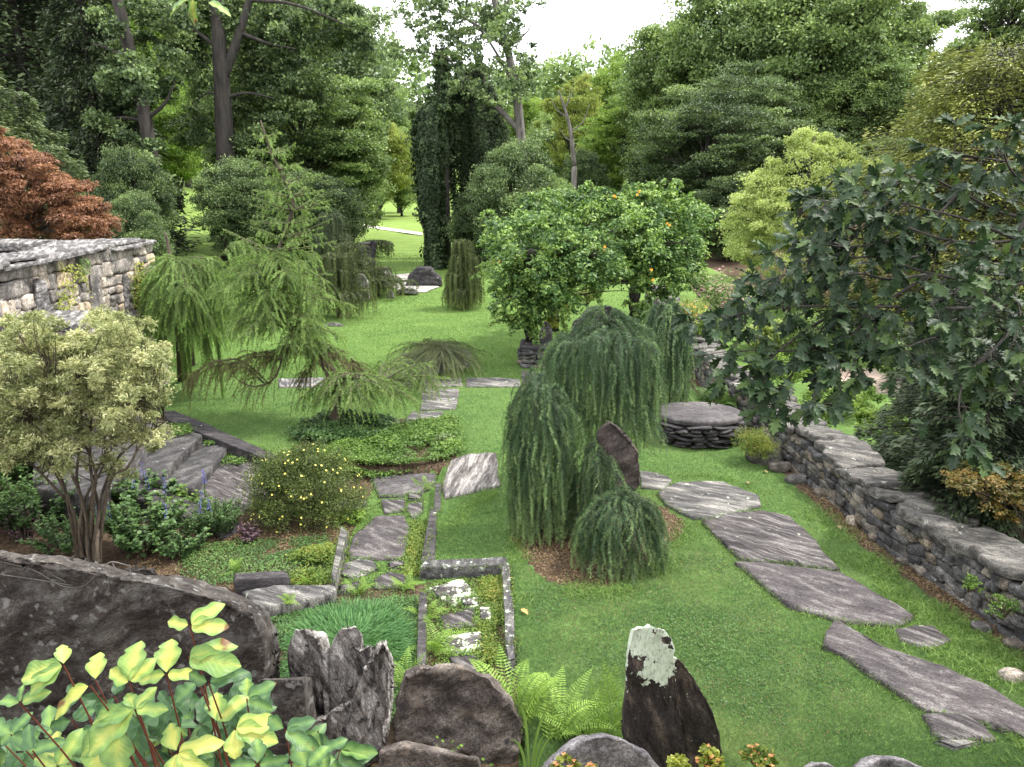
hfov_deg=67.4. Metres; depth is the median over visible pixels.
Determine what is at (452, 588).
flagstone
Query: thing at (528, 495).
weeping spruce
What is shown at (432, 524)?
kerb
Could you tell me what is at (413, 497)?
flagstone
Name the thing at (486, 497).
long grass
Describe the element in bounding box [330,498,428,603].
path moss
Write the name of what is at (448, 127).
ivy column
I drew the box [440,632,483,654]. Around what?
flagstone
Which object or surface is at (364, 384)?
umbrella larch
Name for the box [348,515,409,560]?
flagstone
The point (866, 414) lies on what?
garden plant
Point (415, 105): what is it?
broadleaf tree
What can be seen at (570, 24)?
sky
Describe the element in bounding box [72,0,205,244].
slender tree
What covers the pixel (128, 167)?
broadleaf tree
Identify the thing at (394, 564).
flagstone
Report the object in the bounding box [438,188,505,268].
holly tree
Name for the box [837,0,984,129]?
broadleaf tree
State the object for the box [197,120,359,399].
leaning larch
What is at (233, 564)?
fern
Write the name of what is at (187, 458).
stone steps
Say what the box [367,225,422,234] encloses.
path
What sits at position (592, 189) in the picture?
broadleaf tree
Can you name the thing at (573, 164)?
dead tree
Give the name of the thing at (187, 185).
broadleaf tree
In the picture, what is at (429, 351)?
creeping larch
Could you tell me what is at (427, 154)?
ivy column
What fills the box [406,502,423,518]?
flagstone
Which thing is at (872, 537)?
loose stone
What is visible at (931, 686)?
flagstone
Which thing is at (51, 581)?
dry vine
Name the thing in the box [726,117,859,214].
broadleaf tree
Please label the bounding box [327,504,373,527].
fern
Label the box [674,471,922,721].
long grass
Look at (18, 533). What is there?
herb plant
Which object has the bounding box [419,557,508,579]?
kerb
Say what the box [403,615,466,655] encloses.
fern
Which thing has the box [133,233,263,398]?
weeping larch
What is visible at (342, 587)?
flagstone
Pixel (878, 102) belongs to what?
broadleaf tree
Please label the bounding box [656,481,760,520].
flagstone
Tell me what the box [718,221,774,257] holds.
garden bush
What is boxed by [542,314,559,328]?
gold shrub
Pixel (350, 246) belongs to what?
weeping spruce
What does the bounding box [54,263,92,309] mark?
wall creeper
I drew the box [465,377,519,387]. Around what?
flagstone
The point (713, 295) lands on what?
joe pye weed
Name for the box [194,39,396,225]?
broadleaf tree
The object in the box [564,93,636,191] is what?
broadleaf tree
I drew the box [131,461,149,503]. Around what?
herb plant
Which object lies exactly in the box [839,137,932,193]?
broadleaf tree
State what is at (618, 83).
broadleaf tree
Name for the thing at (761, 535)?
flagstone
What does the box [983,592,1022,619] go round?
leafy plant
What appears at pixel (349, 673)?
jagged rock
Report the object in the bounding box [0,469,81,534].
herb plant
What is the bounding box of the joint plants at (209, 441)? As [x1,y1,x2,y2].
[201,439,214,445]
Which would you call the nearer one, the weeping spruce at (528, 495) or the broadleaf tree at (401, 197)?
the weeping spruce at (528, 495)
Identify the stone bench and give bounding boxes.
[656,402,746,448]
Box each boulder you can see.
[0,550,280,766]
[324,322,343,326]
[378,740,480,766]
[387,290,394,298]
[392,663,524,763]
[396,287,417,294]
[406,266,442,285]
[539,321,552,338]
[542,732,658,766]
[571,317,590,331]
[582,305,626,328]
[803,762,833,766]
[853,755,921,766]
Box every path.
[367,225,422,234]
[385,270,438,292]
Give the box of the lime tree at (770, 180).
[715,124,885,311]
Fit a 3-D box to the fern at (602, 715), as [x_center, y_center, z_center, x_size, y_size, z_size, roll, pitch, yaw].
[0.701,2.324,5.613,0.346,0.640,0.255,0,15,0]
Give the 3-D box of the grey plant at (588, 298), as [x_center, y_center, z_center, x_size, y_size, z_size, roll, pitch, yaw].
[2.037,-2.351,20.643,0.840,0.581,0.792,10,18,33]
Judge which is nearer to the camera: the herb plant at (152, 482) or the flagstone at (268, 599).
the flagstone at (268, 599)
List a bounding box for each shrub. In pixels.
[227,436,376,535]
[361,239,394,257]
[521,172,573,260]
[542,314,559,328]
[729,423,786,461]
[853,261,1023,510]
[875,333,1023,549]
[880,289,984,470]
[940,459,1023,540]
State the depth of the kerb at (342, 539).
8.41 m
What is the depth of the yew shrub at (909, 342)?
14.03 m
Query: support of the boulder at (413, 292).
on the ground at (408, 245)
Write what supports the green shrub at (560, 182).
on the ground at (408, 245)
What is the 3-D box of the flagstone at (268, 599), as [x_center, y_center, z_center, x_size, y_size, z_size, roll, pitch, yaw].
[-2.235,2.148,7.738,0.920,0.133,0.414,-5,16,-18]
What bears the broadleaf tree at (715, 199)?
on the ground at (408, 245)
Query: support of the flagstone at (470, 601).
on the ground at (408, 245)
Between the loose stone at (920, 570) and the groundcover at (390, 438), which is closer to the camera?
the loose stone at (920, 570)
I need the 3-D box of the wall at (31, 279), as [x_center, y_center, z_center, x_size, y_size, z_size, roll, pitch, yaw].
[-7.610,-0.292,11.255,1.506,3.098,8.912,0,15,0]
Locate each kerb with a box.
[234,571,290,594]
[331,526,348,588]
[417,592,426,664]
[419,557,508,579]
[421,508,436,563]
[434,483,441,511]
[502,565,513,651]
[505,644,515,675]
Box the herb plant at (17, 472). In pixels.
[0,443,53,489]
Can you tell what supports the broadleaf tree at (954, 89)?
on the ground at (408, 245)
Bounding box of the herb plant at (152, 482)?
[106,467,187,511]
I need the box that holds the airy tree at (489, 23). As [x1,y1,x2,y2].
[386,0,557,193]
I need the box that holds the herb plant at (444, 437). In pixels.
[433,431,454,449]
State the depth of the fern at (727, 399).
13.42 m
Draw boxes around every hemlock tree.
[0,0,202,252]
[28,0,188,255]
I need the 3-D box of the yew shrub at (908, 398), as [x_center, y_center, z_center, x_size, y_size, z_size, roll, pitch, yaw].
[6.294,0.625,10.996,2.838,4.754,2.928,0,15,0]
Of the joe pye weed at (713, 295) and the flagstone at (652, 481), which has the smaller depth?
the flagstone at (652, 481)
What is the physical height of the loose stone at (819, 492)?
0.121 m
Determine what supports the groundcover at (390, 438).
on the ground at (408, 245)
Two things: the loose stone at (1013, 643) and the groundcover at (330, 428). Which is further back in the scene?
the groundcover at (330, 428)
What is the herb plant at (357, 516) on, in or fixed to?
on the ground at (408, 245)
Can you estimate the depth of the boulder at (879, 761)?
5.24 m
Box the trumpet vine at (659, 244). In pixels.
[469,177,724,344]
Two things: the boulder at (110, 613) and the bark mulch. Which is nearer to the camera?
the boulder at (110, 613)
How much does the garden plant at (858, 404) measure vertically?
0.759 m
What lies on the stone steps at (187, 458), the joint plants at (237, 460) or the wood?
the joint plants at (237, 460)
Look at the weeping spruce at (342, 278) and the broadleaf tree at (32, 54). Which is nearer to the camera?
the weeping spruce at (342, 278)
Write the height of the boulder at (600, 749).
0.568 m
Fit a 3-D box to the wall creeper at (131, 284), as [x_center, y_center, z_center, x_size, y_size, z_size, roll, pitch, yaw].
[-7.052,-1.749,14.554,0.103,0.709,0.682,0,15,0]
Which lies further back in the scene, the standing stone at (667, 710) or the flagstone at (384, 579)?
the flagstone at (384, 579)
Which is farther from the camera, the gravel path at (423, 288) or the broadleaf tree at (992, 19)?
the broadleaf tree at (992, 19)
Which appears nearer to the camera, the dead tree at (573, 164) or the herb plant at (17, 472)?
the herb plant at (17, 472)
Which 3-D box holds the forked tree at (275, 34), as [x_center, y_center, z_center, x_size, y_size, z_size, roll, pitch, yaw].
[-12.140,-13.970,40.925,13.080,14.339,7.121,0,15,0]
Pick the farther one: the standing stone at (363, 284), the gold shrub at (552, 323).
the standing stone at (363, 284)
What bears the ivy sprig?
attached to the boulder at (404, 753)
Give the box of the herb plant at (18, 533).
[0,504,46,544]
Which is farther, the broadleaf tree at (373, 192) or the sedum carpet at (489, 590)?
the broadleaf tree at (373, 192)
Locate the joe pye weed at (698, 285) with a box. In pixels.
[684,272,716,297]
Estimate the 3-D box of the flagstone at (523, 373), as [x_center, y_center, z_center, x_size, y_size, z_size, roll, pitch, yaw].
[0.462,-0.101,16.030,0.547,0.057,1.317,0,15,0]
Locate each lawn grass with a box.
[166,253,666,378]
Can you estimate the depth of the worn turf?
6.88 m
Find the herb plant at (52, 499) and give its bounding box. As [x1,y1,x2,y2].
[11,479,57,518]
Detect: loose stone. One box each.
[745,445,783,465]
[767,461,791,472]
[784,473,807,484]
[813,488,826,497]
[846,515,856,525]
[867,533,876,541]
[896,557,908,565]
[912,564,926,576]
[970,621,993,633]
[997,667,1023,683]
[1003,638,1023,651]
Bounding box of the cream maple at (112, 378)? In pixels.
[0,303,181,562]
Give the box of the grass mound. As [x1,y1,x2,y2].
[279,595,417,677]
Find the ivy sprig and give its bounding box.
[436,735,493,765]
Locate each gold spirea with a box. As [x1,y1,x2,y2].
[550,752,597,766]
[666,753,691,766]
[695,743,724,766]
[738,742,779,766]
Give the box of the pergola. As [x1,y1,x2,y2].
[521,239,640,341]
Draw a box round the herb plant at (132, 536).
[95,477,186,558]
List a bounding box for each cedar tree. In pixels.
[0,65,55,238]
[0,88,113,239]
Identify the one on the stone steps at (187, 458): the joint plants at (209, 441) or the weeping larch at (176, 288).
the joint plants at (209, 441)
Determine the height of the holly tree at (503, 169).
6.051 m
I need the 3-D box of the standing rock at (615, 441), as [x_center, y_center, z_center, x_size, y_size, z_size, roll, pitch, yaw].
[1.257,0.898,9.159,0.550,0.997,0.416,0,15,0]
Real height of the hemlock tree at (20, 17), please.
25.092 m
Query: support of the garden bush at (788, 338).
on the ground at (408, 245)
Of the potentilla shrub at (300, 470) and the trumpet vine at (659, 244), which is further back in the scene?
the trumpet vine at (659, 244)
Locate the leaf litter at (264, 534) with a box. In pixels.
[133,524,356,592]
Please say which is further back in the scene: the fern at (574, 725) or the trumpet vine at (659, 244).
the trumpet vine at (659, 244)
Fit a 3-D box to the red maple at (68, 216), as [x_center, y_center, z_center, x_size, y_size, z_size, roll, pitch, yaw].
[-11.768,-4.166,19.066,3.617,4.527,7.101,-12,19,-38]
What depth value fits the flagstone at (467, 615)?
7.42 m
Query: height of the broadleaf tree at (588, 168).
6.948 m
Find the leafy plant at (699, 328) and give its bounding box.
[693,317,721,337]
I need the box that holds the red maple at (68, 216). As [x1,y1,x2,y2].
[0,126,126,239]
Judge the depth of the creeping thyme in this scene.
7.36 m
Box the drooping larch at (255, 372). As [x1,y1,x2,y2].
[178,342,376,418]
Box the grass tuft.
[510,701,572,766]
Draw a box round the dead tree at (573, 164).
[551,87,589,191]
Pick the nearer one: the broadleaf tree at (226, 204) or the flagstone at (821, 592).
the flagstone at (821, 592)
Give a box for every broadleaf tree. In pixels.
[0,0,142,171]
[28,3,97,128]
[83,0,187,119]
[85,142,186,251]
[105,189,175,265]
[134,27,212,187]
[149,82,213,203]
[168,1,315,197]
[184,154,277,264]
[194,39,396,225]
[244,0,408,169]
[247,167,373,266]
[299,114,397,240]
[364,70,416,130]
[376,121,417,218]
[384,126,414,212]
[384,162,416,215]
[396,93,424,135]
[405,97,426,126]
[497,97,553,142]
[512,112,564,184]
[533,72,607,174]
[560,147,610,193]
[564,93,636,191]
[568,49,631,170]
[586,185,622,230]
[603,74,636,149]
[612,17,719,174]
[619,106,731,240]
[629,85,781,253]
[633,0,851,141]
[661,57,814,174]
[684,171,784,259]
[721,0,949,171]
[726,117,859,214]
[788,50,940,156]
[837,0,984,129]
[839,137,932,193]
[898,169,1018,202]
[919,43,992,140]
[936,0,1023,118]
[1013,16,1023,64]
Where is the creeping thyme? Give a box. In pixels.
[271,588,432,723]
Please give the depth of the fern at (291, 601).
7.54 m
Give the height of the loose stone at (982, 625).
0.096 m
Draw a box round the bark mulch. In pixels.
[500,493,683,588]
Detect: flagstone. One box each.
[242,585,336,615]
[277,377,325,387]
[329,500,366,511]
[337,580,363,595]
[341,558,377,579]
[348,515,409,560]
[370,473,436,498]
[373,571,408,588]
[380,498,405,514]
[387,560,404,571]
[404,411,443,420]
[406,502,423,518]
[407,493,422,501]
[419,378,462,387]
[420,388,458,410]
[426,579,475,605]
[438,608,476,629]
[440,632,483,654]
[441,452,500,499]
[447,655,479,672]
[460,597,478,608]
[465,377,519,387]
[479,607,491,620]
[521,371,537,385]
[639,471,671,489]
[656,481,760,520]
[701,510,839,571]
[734,561,913,629]
[822,618,1023,740]
[895,625,951,650]
[921,713,995,742]
[933,739,981,750]
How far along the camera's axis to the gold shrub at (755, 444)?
11.08 m
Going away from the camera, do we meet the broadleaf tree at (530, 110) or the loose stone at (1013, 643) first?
the loose stone at (1013, 643)
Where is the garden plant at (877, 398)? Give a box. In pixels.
[831,380,886,403]
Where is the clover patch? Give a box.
[520,547,855,739]
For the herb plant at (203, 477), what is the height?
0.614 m
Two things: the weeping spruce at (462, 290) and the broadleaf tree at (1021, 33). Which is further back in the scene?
the broadleaf tree at (1021, 33)
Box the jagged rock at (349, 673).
[287,626,397,766]
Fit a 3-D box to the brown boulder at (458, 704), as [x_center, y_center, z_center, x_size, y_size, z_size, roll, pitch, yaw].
[-0.386,2.499,5.845,0.982,1.075,0.646,0,15,0]
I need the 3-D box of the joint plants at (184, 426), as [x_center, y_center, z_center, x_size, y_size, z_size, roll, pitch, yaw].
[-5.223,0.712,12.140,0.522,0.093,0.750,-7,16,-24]
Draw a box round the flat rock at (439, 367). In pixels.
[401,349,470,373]
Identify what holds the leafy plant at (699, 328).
on the stone wall at (850, 474)
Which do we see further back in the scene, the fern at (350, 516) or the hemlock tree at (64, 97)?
the hemlock tree at (64, 97)
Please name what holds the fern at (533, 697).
on the ground at (408, 245)
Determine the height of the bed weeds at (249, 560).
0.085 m
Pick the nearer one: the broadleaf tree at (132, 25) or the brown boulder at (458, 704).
the brown boulder at (458, 704)
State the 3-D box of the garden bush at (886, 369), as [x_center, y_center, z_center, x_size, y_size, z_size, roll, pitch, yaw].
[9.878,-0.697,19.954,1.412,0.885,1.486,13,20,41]
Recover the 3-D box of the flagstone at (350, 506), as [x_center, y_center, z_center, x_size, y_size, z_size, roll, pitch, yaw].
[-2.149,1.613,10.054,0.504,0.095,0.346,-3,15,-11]
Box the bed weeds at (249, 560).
[176,530,331,585]
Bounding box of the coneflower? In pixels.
[662,297,708,321]
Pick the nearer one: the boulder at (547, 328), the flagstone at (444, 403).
the flagstone at (444, 403)
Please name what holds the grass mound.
on the ground at (408, 245)
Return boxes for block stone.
[260,677,316,763]
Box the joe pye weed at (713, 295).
[691,266,751,309]
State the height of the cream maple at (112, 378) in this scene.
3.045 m
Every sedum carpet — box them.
[277,539,350,584]
[388,511,440,580]
[422,576,504,671]
[461,566,522,671]
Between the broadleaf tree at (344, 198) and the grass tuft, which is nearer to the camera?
the grass tuft
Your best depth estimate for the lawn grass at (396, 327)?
20.67 m
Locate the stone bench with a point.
(696, 425)
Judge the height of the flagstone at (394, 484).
0.083 m
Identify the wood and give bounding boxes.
[348,28,1023,143]
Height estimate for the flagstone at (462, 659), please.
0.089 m
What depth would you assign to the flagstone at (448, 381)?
15.63 m
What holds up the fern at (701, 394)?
on the ground at (408, 245)
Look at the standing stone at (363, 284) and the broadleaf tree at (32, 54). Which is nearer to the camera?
the standing stone at (363, 284)
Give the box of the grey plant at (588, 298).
[576,287,596,305]
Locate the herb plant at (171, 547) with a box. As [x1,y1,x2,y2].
[151,518,212,559]
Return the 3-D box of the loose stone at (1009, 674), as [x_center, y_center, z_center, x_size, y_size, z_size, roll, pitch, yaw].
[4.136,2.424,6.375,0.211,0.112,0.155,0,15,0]
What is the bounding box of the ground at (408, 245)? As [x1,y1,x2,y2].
[0,115,1023,766]
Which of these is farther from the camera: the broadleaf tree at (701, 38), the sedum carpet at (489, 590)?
the broadleaf tree at (701, 38)
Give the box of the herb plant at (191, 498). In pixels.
[146,484,212,508]
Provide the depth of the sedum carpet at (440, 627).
7.36 m
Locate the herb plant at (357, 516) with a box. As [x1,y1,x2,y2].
[338,504,364,523]
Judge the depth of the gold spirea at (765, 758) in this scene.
4.66 m
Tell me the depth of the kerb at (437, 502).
9.96 m
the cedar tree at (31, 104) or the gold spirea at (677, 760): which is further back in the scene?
the cedar tree at (31, 104)
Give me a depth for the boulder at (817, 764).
5.37 m
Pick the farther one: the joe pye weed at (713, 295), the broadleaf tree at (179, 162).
the broadleaf tree at (179, 162)
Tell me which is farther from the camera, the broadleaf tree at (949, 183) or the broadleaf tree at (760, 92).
the broadleaf tree at (760, 92)
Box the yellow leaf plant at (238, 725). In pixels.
[0,602,377,766]
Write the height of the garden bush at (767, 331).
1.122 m
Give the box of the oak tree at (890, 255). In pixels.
[668,112,1023,478]
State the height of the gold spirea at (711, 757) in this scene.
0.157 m
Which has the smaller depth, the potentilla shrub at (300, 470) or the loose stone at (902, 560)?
the loose stone at (902, 560)
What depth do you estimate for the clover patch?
6.85 m
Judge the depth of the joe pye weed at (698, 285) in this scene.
20.83 m
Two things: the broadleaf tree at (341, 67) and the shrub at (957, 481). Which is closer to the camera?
the shrub at (957, 481)
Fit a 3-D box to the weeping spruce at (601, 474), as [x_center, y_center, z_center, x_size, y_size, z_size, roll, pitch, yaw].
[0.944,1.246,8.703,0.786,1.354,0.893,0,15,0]
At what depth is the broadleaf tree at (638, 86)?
60.50 m
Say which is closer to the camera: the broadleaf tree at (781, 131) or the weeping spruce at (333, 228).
the weeping spruce at (333, 228)
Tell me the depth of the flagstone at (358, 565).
8.40 m
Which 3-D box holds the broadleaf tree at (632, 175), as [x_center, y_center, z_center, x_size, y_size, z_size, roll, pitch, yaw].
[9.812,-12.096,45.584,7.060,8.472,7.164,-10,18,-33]
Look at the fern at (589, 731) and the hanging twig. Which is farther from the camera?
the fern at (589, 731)
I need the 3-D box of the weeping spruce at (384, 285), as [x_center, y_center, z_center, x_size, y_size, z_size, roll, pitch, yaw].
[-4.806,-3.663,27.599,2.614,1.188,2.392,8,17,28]
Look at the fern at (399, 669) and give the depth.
6.54 m
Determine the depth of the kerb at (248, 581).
7.91 m
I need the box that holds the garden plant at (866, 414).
[852,403,913,439]
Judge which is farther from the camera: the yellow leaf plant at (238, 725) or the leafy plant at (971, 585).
the leafy plant at (971, 585)
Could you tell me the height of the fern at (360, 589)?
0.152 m
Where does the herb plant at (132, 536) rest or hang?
on the ground at (408, 245)
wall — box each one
[0,238,169,476]
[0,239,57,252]
[645,285,1023,643]
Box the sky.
[355,0,1023,102]
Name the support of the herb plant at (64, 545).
on the ground at (408, 245)
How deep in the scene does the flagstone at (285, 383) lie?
15.63 m
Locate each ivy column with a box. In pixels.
[400,88,450,269]
[431,42,460,262]
[449,60,513,242]
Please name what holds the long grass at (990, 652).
on the ground at (408, 245)
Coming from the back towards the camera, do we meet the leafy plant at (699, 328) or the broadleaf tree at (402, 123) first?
the broadleaf tree at (402, 123)
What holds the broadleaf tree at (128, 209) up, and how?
on the ground at (408, 245)
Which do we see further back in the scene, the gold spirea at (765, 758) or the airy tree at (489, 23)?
the airy tree at (489, 23)
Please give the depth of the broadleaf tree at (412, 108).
162.22 m
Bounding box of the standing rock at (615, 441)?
[596,421,639,490]
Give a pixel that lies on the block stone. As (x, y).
(291, 697)
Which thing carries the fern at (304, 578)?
on the ground at (408, 245)
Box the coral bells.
[237,520,262,544]
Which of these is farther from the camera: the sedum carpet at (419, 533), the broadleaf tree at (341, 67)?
the broadleaf tree at (341, 67)
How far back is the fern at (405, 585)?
8.01 m
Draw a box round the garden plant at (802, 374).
[769,352,820,384]
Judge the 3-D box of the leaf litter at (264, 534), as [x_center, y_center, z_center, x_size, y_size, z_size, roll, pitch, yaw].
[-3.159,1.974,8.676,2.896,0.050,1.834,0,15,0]
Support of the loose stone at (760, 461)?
on the ground at (408, 245)
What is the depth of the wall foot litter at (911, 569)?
8.61 m
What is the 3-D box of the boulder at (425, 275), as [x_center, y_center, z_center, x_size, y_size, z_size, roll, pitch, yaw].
[-3.476,-4.231,30.351,1.467,0.874,1.003,0,15,0]
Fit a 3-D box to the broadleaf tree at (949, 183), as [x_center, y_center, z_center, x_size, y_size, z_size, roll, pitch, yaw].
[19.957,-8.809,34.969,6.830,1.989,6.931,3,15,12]
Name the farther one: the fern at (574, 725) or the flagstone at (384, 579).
the flagstone at (384, 579)
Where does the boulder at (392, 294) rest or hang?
on the ground at (408, 245)
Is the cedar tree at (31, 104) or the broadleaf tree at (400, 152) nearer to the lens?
the cedar tree at (31, 104)
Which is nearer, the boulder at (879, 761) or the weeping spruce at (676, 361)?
the boulder at (879, 761)
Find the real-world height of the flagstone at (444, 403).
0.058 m
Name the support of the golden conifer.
on the ground at (408, 245)
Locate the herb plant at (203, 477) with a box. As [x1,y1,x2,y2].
[202,469,206,506]
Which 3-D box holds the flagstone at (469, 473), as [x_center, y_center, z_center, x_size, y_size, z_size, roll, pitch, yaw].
[-0.550,1.288,10.774,0.798,0.104,1.729,0,15,0]
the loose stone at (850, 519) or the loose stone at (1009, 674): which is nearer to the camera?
the loose stone at (1009, 674)
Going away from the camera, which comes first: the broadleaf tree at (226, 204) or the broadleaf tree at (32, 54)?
the broadleaf tree at (226, 204)
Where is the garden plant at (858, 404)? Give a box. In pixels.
[797,386,876,426]
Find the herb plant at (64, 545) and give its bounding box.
[15,507,102,555]
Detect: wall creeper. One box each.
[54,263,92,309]
[78,257,91,274]
[129,273,145,307]
[134,262,146,301]
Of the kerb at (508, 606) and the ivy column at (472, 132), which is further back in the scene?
the ivy column at (472, 132)
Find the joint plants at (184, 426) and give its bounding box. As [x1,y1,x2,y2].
[169,421,199,435]
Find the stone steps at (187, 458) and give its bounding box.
[32,411,281,539]
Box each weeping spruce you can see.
[297,250,376,323]
[302,212,371,274]
[311,241,402,301]
[360,266,418,298]
[441,238,485,311]
[498,365,586,547]
[536,303,668,489]
[562,437,626,554]
[568,484,675,588]
[640,297,700,405]
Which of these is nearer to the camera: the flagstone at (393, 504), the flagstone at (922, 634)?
the flagstone at (922, 634)
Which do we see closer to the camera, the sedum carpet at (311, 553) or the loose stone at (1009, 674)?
the loose stone at (1009, 674)
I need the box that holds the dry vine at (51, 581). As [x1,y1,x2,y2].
[0,561,132,587]
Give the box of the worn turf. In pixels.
[531,551,887,759]
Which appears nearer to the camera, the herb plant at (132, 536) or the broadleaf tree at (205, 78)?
the herb plant at (132, 536)
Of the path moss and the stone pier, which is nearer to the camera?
the path moss
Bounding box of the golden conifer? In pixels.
[813,28,1023,344]
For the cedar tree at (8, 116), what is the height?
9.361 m
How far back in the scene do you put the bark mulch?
8.46 m
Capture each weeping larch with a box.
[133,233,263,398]
[163,325,233,367]
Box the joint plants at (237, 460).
[220,452,249,468]
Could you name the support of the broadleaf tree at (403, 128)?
on the ground at (408, 245)
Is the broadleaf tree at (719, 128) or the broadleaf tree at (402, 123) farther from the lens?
the broadleaf tree at (402, 123)
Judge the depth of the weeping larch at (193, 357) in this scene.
17.05 m
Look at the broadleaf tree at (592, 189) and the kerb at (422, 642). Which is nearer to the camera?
the kerb at (422, 642)
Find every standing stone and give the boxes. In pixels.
[353,274,369,300]
[620,624,721,766]
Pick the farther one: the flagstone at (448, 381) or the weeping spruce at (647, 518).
the flagstone at (448, 381)
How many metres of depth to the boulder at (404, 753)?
5.10 m
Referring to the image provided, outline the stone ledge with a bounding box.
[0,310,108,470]
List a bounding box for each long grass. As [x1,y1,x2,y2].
[437,485,707,611]
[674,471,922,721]
[781,499,1023,764]
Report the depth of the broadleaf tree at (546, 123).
103.64 m
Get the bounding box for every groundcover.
[284,407,403,446]
[311,413,471,480]
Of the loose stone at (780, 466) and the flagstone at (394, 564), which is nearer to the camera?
the flagstone at (394, 564)
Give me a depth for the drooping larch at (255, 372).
12.78 m
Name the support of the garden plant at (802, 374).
on the ground at (408, 245)
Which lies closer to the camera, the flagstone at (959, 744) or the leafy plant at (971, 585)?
the flagstone at (959, 744)
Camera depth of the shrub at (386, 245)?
41.09 m
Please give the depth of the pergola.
17.10 m
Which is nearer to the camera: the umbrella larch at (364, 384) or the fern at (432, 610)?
the fern at (432, 610)
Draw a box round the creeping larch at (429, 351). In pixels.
[371,337,497,400]
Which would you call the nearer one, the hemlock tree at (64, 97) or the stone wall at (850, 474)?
the stone wall at (850, 474)
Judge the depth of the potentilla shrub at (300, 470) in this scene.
9.44 m
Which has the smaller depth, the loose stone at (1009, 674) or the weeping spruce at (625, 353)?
the loose stone at (1009, 674)
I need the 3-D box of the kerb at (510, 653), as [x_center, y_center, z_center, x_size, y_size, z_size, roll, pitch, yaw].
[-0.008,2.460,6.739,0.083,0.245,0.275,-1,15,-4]
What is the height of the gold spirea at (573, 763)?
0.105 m
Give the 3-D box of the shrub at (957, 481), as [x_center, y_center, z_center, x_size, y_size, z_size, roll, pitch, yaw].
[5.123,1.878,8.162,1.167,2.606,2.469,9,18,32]
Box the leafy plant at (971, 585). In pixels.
[962,572,985,592]
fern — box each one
[220,557,242,575]
[277,592,301,606]
[296,572,325,584]
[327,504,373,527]
[345,579,371,595]
[390,570,424,590]
[393,647,426,687]
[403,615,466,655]
[404,599,450,622]
[410,475,436,489]
[469,644,562,732]
[531,688,612,736]
[536,665,621,741]
[585,658,623,737]
[690,380,712,401]
[698,384,741,406]
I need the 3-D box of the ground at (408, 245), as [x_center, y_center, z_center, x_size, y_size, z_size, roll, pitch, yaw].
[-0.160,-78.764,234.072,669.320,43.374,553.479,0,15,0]
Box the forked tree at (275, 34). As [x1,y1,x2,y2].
[153,0,398,260]
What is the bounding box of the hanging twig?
[170,0,230,25]
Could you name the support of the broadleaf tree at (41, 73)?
on the ground at (408, 245)
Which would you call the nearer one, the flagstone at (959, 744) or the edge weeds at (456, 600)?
the flagstone at (959, 744)
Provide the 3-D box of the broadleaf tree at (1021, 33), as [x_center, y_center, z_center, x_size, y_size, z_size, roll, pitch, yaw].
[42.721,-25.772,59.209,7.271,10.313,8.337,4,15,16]
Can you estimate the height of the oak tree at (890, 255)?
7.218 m
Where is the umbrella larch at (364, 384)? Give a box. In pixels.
[294,357,452,429]
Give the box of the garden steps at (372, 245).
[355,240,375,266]
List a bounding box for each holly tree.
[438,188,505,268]
[462,134,563,261]
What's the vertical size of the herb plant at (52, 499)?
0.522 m
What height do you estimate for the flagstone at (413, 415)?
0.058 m
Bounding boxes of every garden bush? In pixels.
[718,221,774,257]
[742,318,797,349]
[771,308,861,359]
[862,341,913,374]
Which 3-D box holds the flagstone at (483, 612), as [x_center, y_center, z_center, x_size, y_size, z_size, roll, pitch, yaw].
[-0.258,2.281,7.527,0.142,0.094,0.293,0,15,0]
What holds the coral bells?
on the ground at (408, 245)
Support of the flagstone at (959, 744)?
on the ground at (408, 245)
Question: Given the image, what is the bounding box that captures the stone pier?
[517,339,551,368]
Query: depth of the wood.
216.66 m
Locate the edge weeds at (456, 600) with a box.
[334,472,495,668]
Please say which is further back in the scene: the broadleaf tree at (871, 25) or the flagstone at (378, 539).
the broadleaf tree at (871, 25)
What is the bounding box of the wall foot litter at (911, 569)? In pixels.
[746,430,1022,659]
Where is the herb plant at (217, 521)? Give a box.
[182,490,243,538]
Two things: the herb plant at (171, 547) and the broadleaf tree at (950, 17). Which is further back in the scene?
the broadleaf tree at (950, 17)
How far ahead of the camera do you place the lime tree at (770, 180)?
25.72 m
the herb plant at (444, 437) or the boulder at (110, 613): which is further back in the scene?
the herb plant at (444, 437)
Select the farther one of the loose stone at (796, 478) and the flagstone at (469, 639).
the loose stone at (796, 478)
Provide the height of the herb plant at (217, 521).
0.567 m

